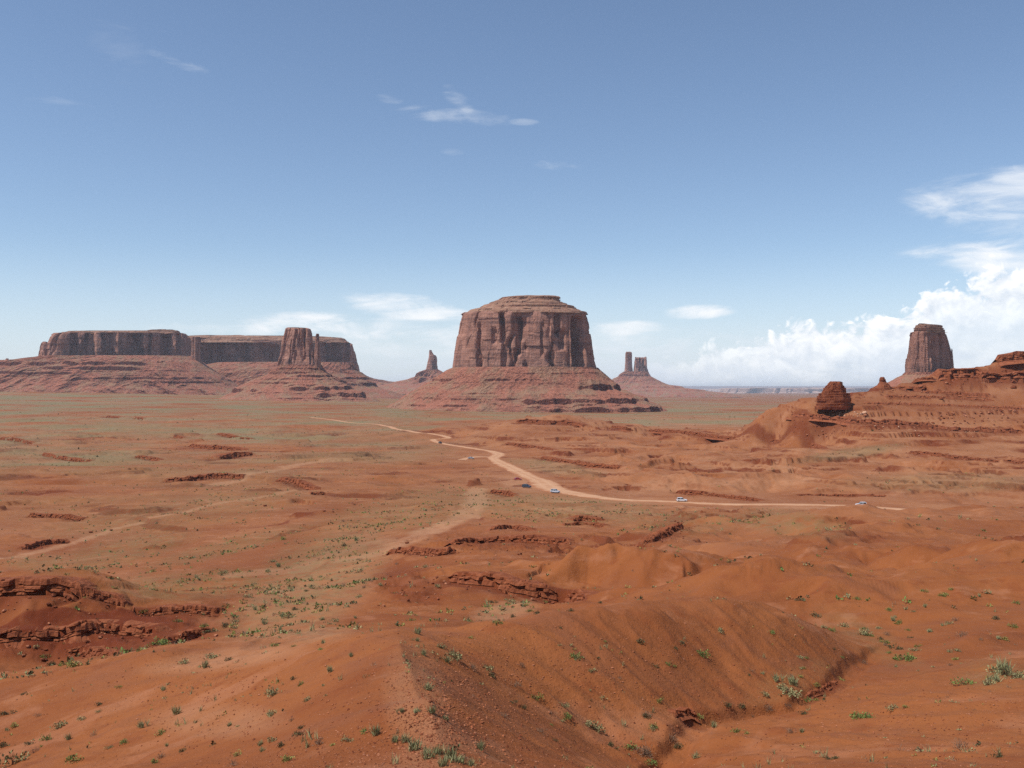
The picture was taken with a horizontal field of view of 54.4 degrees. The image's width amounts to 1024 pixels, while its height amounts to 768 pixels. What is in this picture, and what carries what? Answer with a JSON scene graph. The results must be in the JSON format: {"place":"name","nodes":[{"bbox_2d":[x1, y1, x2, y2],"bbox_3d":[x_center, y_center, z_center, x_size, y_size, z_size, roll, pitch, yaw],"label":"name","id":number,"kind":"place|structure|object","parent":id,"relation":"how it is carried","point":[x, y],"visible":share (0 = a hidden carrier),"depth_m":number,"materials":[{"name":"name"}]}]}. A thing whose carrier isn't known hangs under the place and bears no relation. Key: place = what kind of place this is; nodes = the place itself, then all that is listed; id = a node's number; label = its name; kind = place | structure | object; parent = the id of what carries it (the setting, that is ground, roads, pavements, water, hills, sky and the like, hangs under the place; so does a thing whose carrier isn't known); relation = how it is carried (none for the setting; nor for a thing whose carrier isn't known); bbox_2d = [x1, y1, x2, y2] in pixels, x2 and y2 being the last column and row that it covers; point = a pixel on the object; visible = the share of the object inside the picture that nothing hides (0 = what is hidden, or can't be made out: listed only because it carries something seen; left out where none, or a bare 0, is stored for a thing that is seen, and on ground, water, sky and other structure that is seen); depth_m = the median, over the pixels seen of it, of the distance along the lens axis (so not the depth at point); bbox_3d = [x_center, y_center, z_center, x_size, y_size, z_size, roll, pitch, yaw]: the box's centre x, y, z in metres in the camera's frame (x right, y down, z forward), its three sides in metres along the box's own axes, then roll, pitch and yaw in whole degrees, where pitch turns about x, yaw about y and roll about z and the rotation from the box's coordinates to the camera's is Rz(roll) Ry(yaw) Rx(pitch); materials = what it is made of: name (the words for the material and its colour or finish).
{"place":"outdoors","nodes":[
{"label":"outdoors","id":0,"kind":"place"},
{"bbox_2d":[0,355,1023,767],"bbox_3d":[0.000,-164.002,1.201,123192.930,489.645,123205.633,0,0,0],"label":"ground","id":1,"kind":"structure","parent":0,"point":[906,557],"depth_m":120.96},
{"bbox_2d":[0,750,29,767],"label":"desert shrub","id":2,"kind":"object","parent":1,"relation":"on","point":[7,757],"visible":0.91,"depth_m":45.56,"materials":[{"name":"beige plant"}]},
{"bbox_2d":[0,437,33,443],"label":"rock ledge","id":3,"kind":"object","parent":1,"relation":"on","point":[16,440],"visible":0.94,"depth_m":877.40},
{"bbox_2d":[17,539,69,549],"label":"rock ledge","id":4,"kind":"object","parent":1,"relation":"on","point":[30,545],"visible":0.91,"depth_m":289.96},
{"bbox_2d":[0,575,96,601],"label":"rock ledge","id":5,"kind":"object","parent":1,"relation":"on","point":[35,584],"visible":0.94,"depth_m":116.97,"materials":[{"name":"stone"}]},
{"bbox_2d":[28,513,87,520],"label":"rock ledge","id":6,"kind":"object","parent":1,"relation":"on","point":[66,516],"visible":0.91,"depth_m":354.22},
{"bbox_2d":[49,720,67,729],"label":"desert shrub","id":7,"kind":"object","parent":1,"relation":"on","point":[59,724],"visible":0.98,"depth_m":53.19,"materials":[{"name":"green plant"}]},
{"bbox_2d":[42,452,91,461],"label":"rock ledge","id":8,"kind":"object","parent":1,"relation":"on","point":[74,459],"visible":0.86,"depth_m":663.38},
{"bbox_2d":[64,661,82,668],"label":"desert shrub","id":9,"kind":"object","parent":1,"relation":"on","point":[74,664],"visible":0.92,"depth_m":71.50,"materials":[{"name":"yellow plant"}]},
{"bbox_2d":[64,752,83,762],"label":"desert shrub","id":10,"kind":"object","parent":1,"relation":"on","point":[68,758],"visible":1,"depth_m":39.14,"materials":[{"name":"green plant"}]},
{"bbox_2d":[0,619,171,648],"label":"rock ledge","id":11,"kind":"object","parent":1,"relation":"on","point":[76,631],"visible":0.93,"depth_m":109.92,"materials":[{"name":"stone"}]},
{"bbox_2d":[65,644,122,657],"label":"rock ledge","id":12,"kind":"object","parent":1,"relation":"on","point":[99,651],"visible":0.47,"depth_m":102.84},
{"bbox_2d":[78,586,133,606],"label":"rock ledge","id":13,"kind":"object","parent":1,"relation":"on","point":[119,599],"visible":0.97,"depth_m":117.81,"materials":[{"name":"stone"}]},
{"bbox_2d":[0,329,237,394],"bbox_3d":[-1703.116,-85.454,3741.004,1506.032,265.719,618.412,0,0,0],"label":"mesa","id":14,"kind":"structure","parent":1,"relation":"on","point":[161,361],"depth_m":3580.39,"materials":[{"name":"stone"}]},
{"bbox_2d":[136,717,149,727],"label":"grass tuft","id":15,"kind":"object","parent":1,"relation":"on","point":[141,724],"visible":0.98,"depth_m":43.68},
{"bbox_2d":[135,455,163,460],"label":"rock ledge","id":16,"kind":"object","parent":1,"relation":"on","point":[148,458],"visible":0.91,"depth_m":671.24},
{"bbox_2d":[157,637,171,644],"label":"desert shrub","id":17,"kind":"object","parent":1,"relation":"on","point":[164,641],"visible":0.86,"depth_m":104.26,"materials":[{"name":"green plant"}]},
{"bbox_2d":[170,704,180,714],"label":"grass tuft","id":18,"kind":"object","parent":1,"relation":"on","point":[175,711],"visible":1,"depth_m":44.51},
{"bbox_2d":[132,604,225,616],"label":"rock ledge","id":19,"kind":"object","parent":1,"relation":"on","point":[174,609],"visible":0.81,"depth_m":118.49,"materials":[{"name":"stone"}]},
{"bbox_2d":[163,626,208,643],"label":"rock ledge","id":20,"kind":"object","parent":1,"relation":"on","point":[190,633],"visible":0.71,"depth_m":108.72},
{"bbox_2d":[202,658,208,667],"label":"grass tuft","id":21,"kind":"object","parent":1,"relation":"on","point":[205,664],"visible":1,"depth_m":59.53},
{"bbox_2d":[165,473,245,481],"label":"rock ledge","id":22,"kind":"object","parent":1,"relation":"on","point":[210,476],"visible":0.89,"depth_m":509.17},
{"bbox_2d":[203,652,219,658],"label":"desert shrub","id":23,"kind":"object","parent":1,"relation":"on","point":[211,656],"visible":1,"depth_m":62.92,"materials":[{"name":"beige plant"}]},
{"bbox_2d":[188,443,248,450],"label":"rock ledge","id":24,"kind":"object","parent":1,"relation":"on","point":[211,447],"visible":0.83,"depth_m":778.39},
{"bbox_2d":[216,433,239,437],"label":"rock ledge","id":25,"kind":"object","parent":1,"relation":"on","point":[228,435],"visible":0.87,"depth_m":970.25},
{"bbox_2d":[211,452,252,458],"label":"rock ledge","id":26,"kind":"object","parent":1,"relation":"on","point":[240,454],"visible":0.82,"depth_m":704.39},
{"bbox_2d":[264,686,282,696],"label":"desert shrub","id":27,"kind":"object","parent":1,"relation":"on","point":[271,692],"visible":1,"depth_m":38.29,"materials":[{"name":"green plant"}]},
{"bbox_2d":[280,755,294,761],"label":"desert shrub","id":28,"kind":"object","parent":1,"relation":"on","point":[286,758],"visible":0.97,"depth_m":24.39,"materials":[{"name":"yellow plant"}]},
{"bbox_2d":[281,612,296,618],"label":"desert shrub","id":29,"kind":"object","parent":1,"relation":"on","point":[283,615],"visible":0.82,"depth_m":110.07,"materials":[{"name":"green plant"}]},
{"bbox_2d":[189,335,403,398],"bbox_3d":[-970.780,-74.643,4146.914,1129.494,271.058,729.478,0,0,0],"label":"mesa","id":30,"kind":"structure","parent":1,"relation":"on","point":[238,360],"depth_m":4100.02,"materials":[{"name":"stone"}]},
{"bbox_2d":[272,477,320,489],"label":"rock ledge","id":31,"kind":"object","parent":1,"relation":"on","point":[306,485],"visible":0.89,"depth_m":452.14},
{"bbox_2d":[219,327,379,401],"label":"butte","id":32,"kind":"object","parent":1,"relation":"on","point":[298,373],"visible":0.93,"depth_m":2926.83,"materials":[{"name":"stone"}]},
{"bbox_2d":[369,723,380,736],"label":"grass tuft","id":33,"kind":"object","parent":1,"relation":"on","point":[375,732],"visible":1,"depth_m":25.09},
{"bbox_2d":[361,372,392,385],"bbox_3d":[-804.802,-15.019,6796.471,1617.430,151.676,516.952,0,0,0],"label":"ridge","id":34,"kind":"structure","parent":1,"relation":"on","point":[379,382],"depth_m":6731.35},
{"bbox_2d":[389,733,398,742],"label":"grass tuft","id":35,"kind":"object","parent":1,"relation":"on","point":[394,739],"visible":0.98,"depth_m":24.26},
{"bbox_2d":[399,731,413,742],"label":"grass tuft","id":36,"kind":"object","parent":1,"relation":"on","point":[404,738],"visible":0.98,"depth_m":24.07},
{"bbox_2d":[378,350,442,393],"bbox_3d":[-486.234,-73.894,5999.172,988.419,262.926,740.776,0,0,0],"label":"rock spire","id":37,"kind":"object","parent":1,"relation":"on","point":[423,377],"visible":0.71,"depth_m":5903.27,"materials":[{"name":"stone"}]},
{"bbox_2d":[406,736,421,751],"bbox_3d":[-2.321,8.405,23.282,0.532,0.387,0.572,0,0,-18],"label":"grass tuft","id":38,"kind":"object","parent":1,"relation":"on","point":[412,746],"visible":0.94,"depth_m":23.23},
{"bbox_2d":[385,546,455,555],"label":"rock ledge","id":39,"kind":"object","parent":1,"relation":"on","point":[412,550],"visible":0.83,"depth_m":181.91,"materials":[{"name":"stone"}]},
{"bbox_2d":[419,742,438,759],"bbox_3d":[-1.933,8.291,22.472,0.573,0.353,0.542,0,0,26],"label":"grass tuft","id":40,"kind":"object","parent":1,"relation":"on","point":[425,754],"visible":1,"depth_m":22.41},
{"bbox_2d":[422,681,435,690],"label":"grass tuft","id":41,"kind":"object","parent":1,"relation":"on","point":[428,687],"visible":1,"depth_m":30.02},
{"bbox_2d":[427,742,445,755],"bbox_3d":[-1.701,8.300,22.664,0.503,0.364,0.533,0,0,-7],"label":"grass tuft","id":42,"kind":"object","parent":1,"relation":"on","point":[438,751],"visible":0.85,"depth_m":22.69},
{"bbox_2d":[436,754,449,766],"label":"grass tuft","id":43,"kind":"object","parent":1,"relation":"on","point":[444,762],"visible":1,"depth_m":21.69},
{"bbox_2d":[442,743,455,759],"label":"grass tuft","id":44,"kind":"object","parent":1,"relation":"on","point":[448,752],"visible":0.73,"depth_m":22.38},
{"bbox_2d":[445,649,461,659],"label":"desert shrub","id":45,"kind":"object","parent":1,"relation":"on","point":[456,655],"visible":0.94,"depth_m":40.54,"materials":[{"name":"green plant"}]},
{"bbox_2d":[455,753,466,763],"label":"grass tuft","id":46,"kind":"object","parent":1,"relation":"on","point":[463,759],"visible":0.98,"depth_m":22.20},
{"bbox_2d":[466,759,475,766],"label":"grass tuft","id":47,"kind":"object","parent":1,"relation":"on","point":[471,763],"visible":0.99,"depth_m":22.05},
{"bbox_2d":[474,740,485,749],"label":"grass tuft","id":48,"kind":"object","parent":1,"relation":"on","point":[480,746],"visible":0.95,"depth_m":25.05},
{"bbox_2d":[490,489,517,496],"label":"rock ledge","id":49,"kind":"object","parent":1,"relation":"on","point":[509,493],"visible":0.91,"depth_m":432.52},
{"bbox_2d":[444,534,574,546],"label":"rock ledge","id":50,"kind":"object","parent":1,"relation":"on","point":[532,538],"visible":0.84,"depth_m":192.30,"materials":[{"name":"stone"}]},
{"bbox_2d":[485,524,537,531],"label":"rock ledge","id":51,"kind":"object","parent":1,"relation":"on","point":[516,527],"visible":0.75,"depth_m":221.07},
{"bbox_2d":[0,397,1023,767],"bbox_3d":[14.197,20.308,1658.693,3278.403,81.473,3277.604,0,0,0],"label":"desert scrub","id":52,"kind":"object","parent":1,"relation":"on","point":[302,739],"visible":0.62,"depth_m":133.22,"materials":[{"name":"green plant"}]},
{"bbox_2d":[0,365,1023,729],"bbox_3d":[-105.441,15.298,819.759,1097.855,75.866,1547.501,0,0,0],"label":"fallen stones","id":53,"kind":"object","parent":1,"relation":"on","point":[382,555],"visible":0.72,"depth_m":171.09,"materials":[{"name":"stone"}]},
{"bbox_2d":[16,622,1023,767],"bbox_3d":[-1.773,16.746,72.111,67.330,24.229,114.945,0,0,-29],"label":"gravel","id":54,"kind":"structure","parent":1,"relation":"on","point":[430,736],"depth_m":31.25,"materials":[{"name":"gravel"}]},
{"bbox_2d":[502,579,540,597],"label":"rock ledge","id":55,"kind":"object","parent":1,"relation":"on","point":[505,591],"visible":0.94,"depth_m":121.00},
{"bbox_2d":[448,571,597,602],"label":"rock ledge","id":56,"kind":"object","parent":1,"relation":"on","point":[516,586],"visible":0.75,"depth_m":121.19,"materials":[{"name":"stone"}]},
{"bbox_2d":[387,295,666,412],"bbox_3d":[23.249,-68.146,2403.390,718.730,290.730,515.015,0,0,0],"label":"butte","id":57,"kind":"object","parent":1,"relation":"on","point":[526,353],"visible":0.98,"depth_m":2305.09,"materials":[{"name":"stone"}]},
{"bbox_2d":[505,442,558,449],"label":"rock ledge","id":58,"kind":"object","parent":1,"relation":"on","point":[531,446],"visible":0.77,"depth_m":764.70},
{"bbox_2d":[516,418,586,427],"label":"rock ledge","id":59,"kind":"object","parent":1,"relation":"on","point":[570,423],"visible":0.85,"depth_m":926.12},
{"bbox_2d":[569,652,582,659],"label":"desert shrub","id":60,"kind":"object","parent":1,"relation":"on","point":[573,655],"visible":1,"depth_m":47.55,"materials":[{"name":"green plant"}]},
{"bbox_2d":[539,456,620,468],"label":"rock ledge","id":61,"kind":"object","parent":1,"relation":"on","point":[588,464],"visible":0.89,"depth_m":599.89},
{"bbox_2d":[565,515,604,521],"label":"rock ledge","id":62,"kind":"object","parent":1,"relation":"on","point":[578,519],"visible":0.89,"depth_m":246.67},
{"bbox_2d":[561,521,611,527],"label":"rock ledge","id":63,"kind":"object","parent":1,"relation":"on","point":[594,524],"visible":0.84,"depth_m":232.99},
{"bbox_2d":[591,720,605,733],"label":"desert shrub","id":64,"kind":"object","parent":1,"relation":"on","point":[598,727],"visible":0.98,"depth_m":42.95,"materials":[{"name":"green plant"}]},
{"bbox_2d":[611,425,632,431],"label":"rock ledge","id":65,"kind":"object","parent":1,"relation":"on","point":[626,429],"visible":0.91,"depth_m":883.71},
{"bbox_2d":[622,741,638,750],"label":"desert shrub","id":66,"kind":"object","parent":1,"relation":"on","point":[630,746],"visible":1,"depth_m":42.28,"materials":[{"name":"green plant"}]},
{"bbox_2d":[634,741,655,756],"bbox_3d":[5.573,15.415,42.026,1.036,0.707,0.941,0,0,-4],"label":"desert shrub","id":67,"kind":"object","parent":1,"relation":"on","point":[645,746],"visible":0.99,"depth_m":41.96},
{"bbox_2d":[644,759,657,767],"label":"desert shrub","id":68,"kind":"object","parent":1,"relation":"on","point":[653,761],"visible":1,"depth_m":41.25,"materials":[{"name":"green plant"}]},
{"bbox_2d":[635,522,683,545],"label":"rock ledge","id":69,"kind":"object","parent":1,"relation":"on","point":[664,532],"visible":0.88,"depth_m":191.88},
{"bbox_2d":[612,352,740,397],"bbox_3d":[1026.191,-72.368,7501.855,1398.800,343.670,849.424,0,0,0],"label":"butte","id":70,"kind":"object","parent":1,"relation":"on","point":[639,380],"visible":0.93,"depth_m":7343.60,"materials":[{"name":"stone"}]},
{"bbox_2d":[668,706,700,722],"bbox_3d":[8.056,15.708,47.147,1.111,0.894,2.444,0,-1,41],"label":"rock ledge","id":71,"kind":"object","parent":1,"relation":"on","point":[682,715],"visible":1,"depth_m":47.03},
{"bbox_2d":[676,490,708,494],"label":"rock ledge","id":72,"kind":"object","parent":1,"relation":"on","point":[691,492],"visible":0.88,"depth_m":444.75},
{"bbox_2d":[697,649,712,657],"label":"desert shrub","id":73,"kind":"object","parent":1,"relation":"on","point":[702,654],"visible":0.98,"depth_m":53.53,"materials":[{"name":"green plant"}]},
{"bbox_2d":[708,493,764,501],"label":"rock ledge","id":74,"kind":"object","parent":1,"relation":"on","point":[739,497],"visible":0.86,"depth_m":419.40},
{"bbox_2d":[648,429,827,448],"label":"rock ledge","id":75,"kind":"object","parent":1,"relation":"on","point":[725,438],"visible":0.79,"depth_m":808.29,"materials":[{"name":"stone"}]},
{"bbox_2d":[771,672,784,681],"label":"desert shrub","id":76,"kind":"object","parent":1,"relation":"on","point":[775,678],"visible":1,"depth_m":53.61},
{"bbox_2d":[777,683,789,690],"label":"desert shrub","id":77,"kind":"object","parent":1,"relation":"on","point":[782,687],"visible":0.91,"depth_m":52.75,"materials":[{"name":"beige plant"}]},
{"bbox_2d":[778,687,805,697],"bbox_3d":[14.600,16.083,51.921,1.503,0.551,1.145,0,0,5],"label":"desert shrub","id":78,"kind":"object","parent":1,"relation":"on","point":[793,692],"visible":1,"depth_m":51.92,"materials":[{"name":"beige plant"}]},
{"bbox_2d":[787,676,800,685],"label":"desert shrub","id":79,"kind":"object","parent":1,"relation":"on","point":[792,680],"visible":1,"depth_m":53.77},
{"bbox_2d":[719,387,869,392],"bbox_3d":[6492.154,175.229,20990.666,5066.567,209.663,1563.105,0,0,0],"label":"mesa","id":80,"kind":"structure","parent":1,"relation":"on","point":[775,390],"depth_m":20523.14,"materials":[{"name":"stone"}]},
{"bbox_2d":[805,680,838,699],"bbox_3d":[17.255,16.973,55.347,0.646,0.868,5.692,0,-1,35],"label":"rock ledge","id":81,"kind":"object","parent":1,"relation":"on","point":[809,694],"visible":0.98,"depth_m":54.58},
{"bbox_2d":[815,381,851,409],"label":"hoodoo","id":82,"kind":"object","parent":1,"relation":"on","point":[833,395],"visible":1,"depth_m":729.90,"materials":[{"name":"stone"}]},
{"bbox_2d":[797,493,885,496],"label":"rock ledge","id":83,"kind":"object","parent":1,"relation":"on","point":[839,495],"visible":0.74,"depth_m":428.75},
{"bbox_2d":[849,710,865,719],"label":"desert shrub","id":84,"kind":"object","parent":1,"relation":"on","point":[855,715],"visible":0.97,"depth_m":43.33,"materials":[{"name":"green plant"}]},
{"bbox_2d":[857,627,872,635],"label":"desert shrub","id":85,"kind":"object","parent":1,"relation":"on","point":[863,632],"visible":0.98,"depth_m":74.10,"materials":[{"name":"green plant"}]},
{"bbox_2d":[859,712,872,717],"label":"desert shrub","id":86,"kind":"object","parent":1,"relation":"on","point":[868,716],"visible":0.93,"depth_m":43.04,"materials":[{"name":"green plant"}]},
{"bbox_2d":[876,377,891,389],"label":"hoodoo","id":87,"kind":"object","parent":1,"relation":"on","point":[883,384],"visible":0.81,"depth_m":789.75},
{"bbox_2d":[875,385,926,391],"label":"rock ledge","id":88,"kind":"object","parent":1,"relation":"on","point":[923,387],"visible":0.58,"depth_m":788.70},
{"bbox_2d":[893,651,913,660],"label":"desert shrub","id":89,"kind":"object","parent":1,"relation":"on","point":[899,656],"visible":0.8,"depth_m":64.21,"materials":[{"name":"green plant"}]},
{"bbox_2d":[786,412,1022,432],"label":"rock ledge","id":90,"kind":"object","parent":1,"relation":"on","point":[824,418],"visible":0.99,"depth_m":702.49,"materials":[{"name":"stone"}]},
{"bbox_2d":[905,655,916,661],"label":"desert shrub","id":91,"kind":"object","parent":1,"relation":"on","point":[910,657],"visible":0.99,"depth_m":63.24,"materials":[{"name":"green plant"}]},
{"bbox_2d":[887,323,953,386],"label":"butte","id":92,"kind":"object","parent":1,"relation":"on","point":[930,351],"visible":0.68,"depth_m":2196.44,"materials":[{"name":"stone"}]},
{"bbox_2d":[911,377,935,382],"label":"rock ledge","id":93,"kind":"object","parent":1,"relation":"on","point":[925,379],"visible":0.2,"depth_m":794.56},
{"bbox_2d":[884,395,993,400],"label":"rock ledge","id":94,"kind":"object","parent":1,"relation":"on","point":[922,396],"visible":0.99,"depth_m":761.20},
{"bbox_2d":[863,402,1023,409],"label":"rock ledge","id":95,"kind":"object","parent":1,"relation":"on","point":[978,406],"visible":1,"depth_m":746.51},
{"bbox_2d":[929,368,983,381],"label":"rock ledge","id":96,"kind":"object","parent":1,"relation":"on","point":[940,374],"visible":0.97,"depth_m":798.68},
{"bbox_2d":[924,390,990,397],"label":"rock ledge","id":97,"kind":"object","parent":1,"relation":"on","point":[985,395],"visible":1,"depth_m":771.19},
{"bbox_2d":[951,737,968,751],"bbox_3d":[14.963,12.034,33.241,0.619,0.471,1.017,0,0,5],"label":"desert shrub","id":98,"kind":"object","parent":1,"relation":"on","point":[960,744],"visible":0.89,"depth_m":33.27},
{"bbox_2d":[949,676,976,684],"bbox_3d":[22.519,14.845,49.629,1.298,0.480,1.082,0,0,-31],"label":"desert shrub","id":99,"kind":"object","parent":1,"relation":"on","point":[961,680],"visible":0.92,"depth_m":49.68,"materials":[{"name":"green plant"}]},
{"bbox_2d":[909,451,1023,463],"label":"rock ledge","id":100,"kind":"object","parent":1,"relation":"on","point":[936,454],"visible":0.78,"depth_m":584.67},
{"bbox_2d":[981,678,995,685],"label":"desert shrub","id":101,"kind":"object","parent":1,"relation":"on","point":[987,681],"visible":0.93,"depth_m":47.95,"materials":[{"name":"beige plant"}]},
{"bbox_2d":[987,671,1001,682],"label":"grass tuft","id":102,"kind":"object","parent":1,"relation":"on","point":[995,677],"visible":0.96,"depth_m":48.42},
{"bbox_2d":[985,664,1004,672],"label":"desert shrub","id":103,"kind":"object","parent":1,"relation":"on","point":[995,669],"visible":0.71,"depth_m":52.05,"materials":[{"name":"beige plant"}]},
{"bbox_2d":[979,371,1023,382],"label":"rock ledge","id":104,"kind":"object","parent":1,"relation":"on","point":[1015,376],"visible":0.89,"depth_m":799.36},
{"bbox_2d":[994,655,1014,675],"bbox_3d":[25.567,14.520,51.472,1.173,1.158,1.261,0,0,-7],"label":"desert shrub","id":105,"kind":"object","parent":1,"relation":"on","point":[1006,667],"visible":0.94,"depth_m":51.41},
{"bbox_2d":[991,351,1023,366],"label":"rock ledge","id":106,"kind":"object","parent":1,"relation":"on","point":[1005,359],"visible":0.99,"depth_m":811.77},
{"bbox_2d":[1004,670,1023,678],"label":"desert shrub","id":107,"kind":"object","parent":1,"relation":"on","point":[1015,675],"visible":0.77,"depth_m":49.14,"materials":[{"name":"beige plant"}]},
{"bbox_2d":[0,0,1023,385],"label":"sky","id":108,"kind":"structure","parent":0,"point":[728,192],"materials":[{"name":"blue"}]},
{"bbox_2d":[309,417,904,509],"bbox_3d":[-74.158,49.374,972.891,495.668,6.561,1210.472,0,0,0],"label":"road","id":109,"kind":"structure","parent":0,"point":[540,483],"depth_m":472.96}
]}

